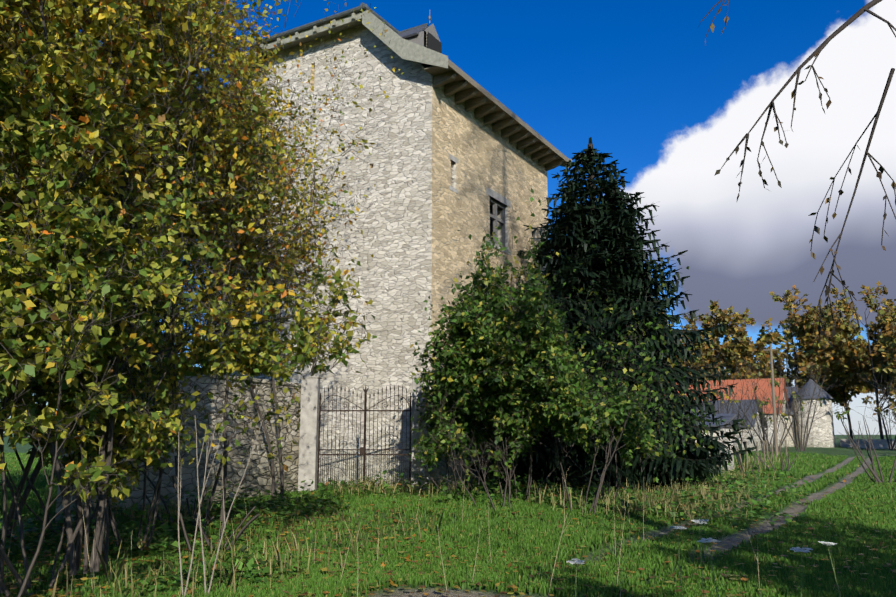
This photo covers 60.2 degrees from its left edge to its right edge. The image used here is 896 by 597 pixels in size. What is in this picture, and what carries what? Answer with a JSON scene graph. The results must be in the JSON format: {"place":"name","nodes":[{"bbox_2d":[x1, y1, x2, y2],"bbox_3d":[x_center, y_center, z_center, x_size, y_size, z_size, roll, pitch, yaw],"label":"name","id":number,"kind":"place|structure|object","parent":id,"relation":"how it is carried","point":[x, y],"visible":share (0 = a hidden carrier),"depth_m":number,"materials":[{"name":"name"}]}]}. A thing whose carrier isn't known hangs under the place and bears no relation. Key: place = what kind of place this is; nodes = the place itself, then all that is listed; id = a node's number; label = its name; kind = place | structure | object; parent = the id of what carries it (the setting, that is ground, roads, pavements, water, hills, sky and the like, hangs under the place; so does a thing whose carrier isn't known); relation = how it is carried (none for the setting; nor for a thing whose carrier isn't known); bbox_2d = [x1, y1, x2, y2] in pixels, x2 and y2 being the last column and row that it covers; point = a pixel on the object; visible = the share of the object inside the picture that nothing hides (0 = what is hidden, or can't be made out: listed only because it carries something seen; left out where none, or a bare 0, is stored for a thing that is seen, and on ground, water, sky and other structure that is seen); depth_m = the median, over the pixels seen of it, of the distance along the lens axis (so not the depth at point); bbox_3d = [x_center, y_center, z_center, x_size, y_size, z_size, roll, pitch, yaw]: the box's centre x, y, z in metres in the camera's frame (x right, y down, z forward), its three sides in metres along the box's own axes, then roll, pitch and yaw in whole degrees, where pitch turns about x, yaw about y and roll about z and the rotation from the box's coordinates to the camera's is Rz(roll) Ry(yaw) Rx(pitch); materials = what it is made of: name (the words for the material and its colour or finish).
{"place":"outdoors","nodes":[
{"label":"outdoors","id":0,"kind":"place"},
{"bbox_2d":[0,0,61,217],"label":"tree","id":1,"kind":"object","parent":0,"point":[17,13],"depth_m":8.04,"materials":[{"name":"green plant"}]},
{"bbox_2d":[0,41,152,448],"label":"tree","id":2,"kind":"object","parent":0,"point":[35,441],"depth_m":10.04,"materials":[{"name":"green plant"}]},
{"bbox_2d":[114,0,403,369],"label":"tree","id":3,"kind":"object","parent":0,"point":[285,245],"depth_m":15.48,"materials":[{"name":"green plant"}]},
{"bbox_2d":[0,451,895,596],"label":"grass","id":4,"kind":"structure","parent":0,"point":[840,528],"depth_m":10.97,"materials":[{"name":"green plant"}]},
{"bbox_2d":[0,434,895,596],"bbox_3d":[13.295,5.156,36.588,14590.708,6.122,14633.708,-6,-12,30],"label":"ground","id":5,"kind":"structure","parent":0,"point":[849,452],"depth_m":13.44,"materials":[{"name":"brown soil"}]},
{"bbox_2d":[0,272,142,596],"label":"shrub","id":6,"kind":"object","parent":5,"relation":"on","point":[47,423],"depth_m":6.62,"materials":[{"name":"green plant"}]},
{"bbox_2d":[0,23,294,596],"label":"tree","id":7,"kind":"object","parent":5,"relation":"on","point":[9,374],"depth_m":7.63,"materials":[{"name":"green plant"}]},
{"bbox_2d":[0,88,303,533],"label":"tree","id":8,"kind":"object","parent":5,"relation":"on","point":[250,173],"depth_m":12.35,"materials":[{"name":"green plant"}]},
{"bbox_2d":[7,261,302,526],"bbox_3d":[-4.951,1.306,12.690,5.611,4.661,3.266,0,-10,-2],"label":"shrub","id":9,"kind":"object","parent":5,"relation":"on","point":[64,459],"depth_m":12.21,"materials":[{"name":"green plant"}]},
{"bbox_2d":[0,0,346,539],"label":"tree","id":10,"kind":"object","parent":5,"relation":"on","point":[161,118],"depth_m":12.55,"materials":[{"name":"green plant"}]},
{"bbox_2d":[55,367,300,524],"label":"garden wall","id":11,"kind":"structure","parent":5,"relation":"on","point":[258,470],"depth_m":16.81,"materials":[{"name":"stone"}]},
{"bbox_2d":[0,0,358,575],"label":"tree","id":12,"kind":"object","parent":5,"relation":"on","point":[97,19],"depth_m":9.02,"materials":[{"name":"green plant"}]},
{"bbox_2d":[0,40,360,551],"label":"tree","id":13,"kind":"object","parent":5,"relation":"on","point":[32,257],"depth_m":9.50,"materials":[{"name":"green plant"}]},
{"bbox_2d":[10,274,376,550],"bbox_3d":[-2.853,1.429,9.545,3.772,3.412,4.249,-6,-12,30],"label":"shrub","id":14,"kind":"object","parent":5,"relation":"on","point":[140,432],"depth_m":9.17,"materials":[{"name":"green plant"}]},
{"bbox_2d":[113,0,381,520],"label":"tree","id":15,"kind":"object","parent":5,"relation":"on","point":[248,148],"depth_m":13.21,"materials":[{"name":"green plant"}]},
{"bbox_2d":[185,11,366,499],"bbox_3d":[-5.087,-1.270,17.321,7.233,11.242,5.488,-14,-17,53],"label":"tree","id":16,"kind":"object","parent":5,"relation":"on","point":[269,444],"depth_m":16.90,"materials":[{"name":"green plant"}]},
{"bbox_2d":[298,375,428,490],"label":"gate posts","id":17,"kind":"object","parent":5,"relation":"on","point":[308,434],"visible":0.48,"depth_m":19.11,"materials":[{"name":"stone"}]},
{"bbox_2d":[317,384,410,490],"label":"iron gate","id":18,"kind":"structure","parent":17,"relation":"attached to","point":[363,449],"depth_m":19.25,"materials":[{"name":"black metal"}]},
{"bbox_2d":[206,24,548,485],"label":"building","id":19,"kind":"structure","parent":5,"relation":"on","point":[419,213],"depth_m":23.09,"materials":[{"name":"beige stone"}]},
{"bbox_2d":[228,2,571,170],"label":"tower roof","id":20,"kind":"structure","parent":19,"relation":"on","point":[462,85],"depth_m":24.46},
{"bbox_2d":[397,11,441,52],"bbox_3d":[-1.332,-9.482,28.819,3.804,2.850,1.598,-28,-30,69],"label":"dormer","id":21,"kind":"object","parent":20,"relation":"on","point":[425,35],"visible":0.62,"depth_m":27.26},
{"bbox_2d":[449,154,510,255],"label":"tower windows","id":22,"kind":"structure","parent":19,"relation":"in","point":[494,218],"depth_m":25.91,"materials":[{"name":"grey stone"}]},
{"bbox_2d":[0,463,809,594],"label":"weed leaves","id":23,"kind":"object","parent":5,"relation":"on","point":[129,527],"visible":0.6,"depth_m":14.59,"materials":[{"name":"green plant"}]},
{"bbox_2d":[6,419,849,596],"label":"stalks","id":24,"kind":"object","parent":5,"relation":"on","point":[575,565],"visible":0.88,"depth_m":7.74,"materials":[{"name":"beige plant"}]},
{"bbox_2d":[566,519,836,563],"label":"umbel flowers","id":25,"kind":"object","parent":24,"relation":"attached to","point":[702,540],"visible":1,"depth_m":5.41,"materials":[{"name":"grey plant"}]},
{"bbox_2d":[1,465,895,596],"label":"fallen leaves","id":26,"kind":"object","parent":5,"relation":"on","point":[306,593],"visible":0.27,"depth_m":9.72,"materials":[{"name":"plant"}]},
{"bbox_2d":[7,452,891,596],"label":"dry grass","id":27,"kind":"structure","parent":5,"relation":"on","point":[635,502],"depth_m":15.10,"materials":[{"name":"green plant"}]},
{"bbox_2d":[409,379,493,495],"bbox_3d":[0.200,3.098,17.052,1.912,2.756,3.303,-6,-12,30],"label":"bush","id":28,"kind":"object","parent":5,"relation":"on","point":[439,450],"depth_m":16.34,"materials":[{"name":"green plant"}]},
{"bbox_2d":[433,419,522,508],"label":"bush","id":29,"kind":"object","parent":5,"relation":"on","point":[484,476],"depth_m":15.30,"materials":[{"name":"green plant"}]},
{"bbox_2d":[416,329,540,490],"bbox_3d":[0.767,2.723,19.262,2.950,4.261,4.347,-6,-12,30],"label":"bush","id":30,"kind":"object","parent":5,"relation":"on","point":[477,424],"depth_m":18.41,"materials":[{"name":"green plant"}]},
{"bbox_2d":[407,188,642,499],"bbox_3d":[2.212,1.428,17.456,4.784,6.192,6.712,-13,-17,52],"label":"bush","id":31,"kind":"object","parent":5,"relation":"on","point":[452,355],"depth_m":15.90,"materials":[{"name":"green plant"}]},
{"bbox_2d":[462,269,684,514],"bbox_3d":[3.166,1.899,15.776,4.527,4.814,4.867,-6,-12,30],"label":"bush","id":32,"kind":"object","parent":5,"relation":"on","point":[620,405],"depth_m":15.15,"materials":[{"name":"green plant"}]},
{"bbox_2d":[529,243,690,498],"bbox_3d":[4.315,1.988,19.803,6.481,6.011,4.848,-14,-17,53],"label":"bush","id":33,"kind":"object","parent":5,"relation":"on","point":[644,353],"depth_m":18.79,"materials":[{"name":"green plant"}]},
{"bbox_2d":[468,137,756,492],"bbox_3d":[4.778,0.766,25.421,9.606,12.623,10.259,-6,-12,30],"label":"spruce","id":34,"kind":"object","parent":5,"relation":"on","point":[566,226],"depth_m":23.66,"materials":[{"name":"green plant"}]},
{"bbox_2d":[602,349,725,507],"bbox_3d":[4.578,2.827,16.840,2.588,3.403,3.319,-6,-12,30],"label":"bush","id":35,"kind":"object","parent":5,"relation":"on","point":[675,446],"depth_m":16.40,"materials":[{"name":"green plant"}]},
{"bbox_2d":[688,374,726,412],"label":"bush","id":36,"kind":"object","parent":5,"relation":"on","point":[704,406],"depth_m":56.36,"materials":[{"name":"green plant"}]},
{"bbox_2d":[692,342,775,436],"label":"bush","id":37,"kind":"object","parent":5,"relation":"on","point":[731,403],"depth_m":72.72,"materials":[{"name":"green plant"}]},
{"bbox_2d":[710,378,760,443],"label":"bush","id":38,"kind":"object","parent":5,"relation":"on","point":[739,415],"depth_m":45.35,"materials":[{"name":"plant"}]},
{"bbox_2d":[735,446,760,474],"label":"shrub","id":39,"kind":"object","parent":5,"relation":"on","point":[745,463],"visible":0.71,"depth_m":30.02,"materials":[{"name":"brown plant"}]},
{"bbox_2d":[717,344,786,467],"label":"pole and fence","id":40,"kind":"object","parent":5,"relation":"on","point":[774,406],"visible":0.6,"depth_m":57.87,"materials":[{"name":"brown wood"}]},
{"bbox_2d":[725,368,792,453],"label":"bush","id":41,"kind":"object","parent":5,"relation":"on","point":[763,428],"depth_m":59.82,"materials":[{"name":"brown plant"}]},
{"bbox_2d":[723,354,815,451],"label":"bush","id":42,"kind":"object","parent":5,"relation":"on","point":[755,392],"depth_m":68.22,"materials":[{"name":"plant"}]},
{"bbox_2d":[749,440,799,470],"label":"shrub","id":43,"kind":"object","parent":5,"relation":"on","point":[782,467],"visible":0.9,"depth_m":35.41,"materials":[{"name":"brown plant"}]},
{"bbox_2d":[656,281,895,438],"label":"tree line","id":44,"kind":"object","parent":5,"relation":"on","point":[840,336],"depth_m":127.76,"materials":[{"name":"plant"}]},
{"bbox_2d":[674,378,895,471],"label":"farm buildings","id":45,"kind":"structure","parent":5,"relation":"on","point":[822,428],"depth_m":104.24,"materials":[{"name":"stone"}]},
{"bbox_2d":[699,0,895,346],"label":"tree","id":46,"kind":"object","parent":5,"relation":"on","point":[849,21],"depth_m":4.43,"materials":[{"name":"brown plant"}]},
{"bbox_2d":[757,357,849,450],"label":"bush","id":47,"kind":"object","parent":5,"relation":"on","point":[803,448],"depth_m":77.76,"materials":[{"name":"plant"}]},
{"bbox_2d":[825,399,895,482],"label":"shrub","id":48,"kind":"object","parent":5,"relation":"on","point":[874,473],"visible":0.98,"depth_m":27.07,"materials":[{"name":"brown plant"}]},
{"bbox_2d":[865,376,895,449],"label":"bush","id":49,"kind":"object","parent":5,"relation":"on","point":[890,442],"depth_m":98.44,"materials":[{"name":"plant"}]},
{"bbox_2d":[3,0,895,434],"label":"sky","id":50,"kind":"structure","parent":0,"point":[640,79],"materials":[{"name":"blue"}]},
{"bbox_2d":[857,358,895,423],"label":"bush","id":51,"kind":"object","parent":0,"point":[891,392],"depth_m":75.31,"materials":[{"name":"green plant"}]}
]}

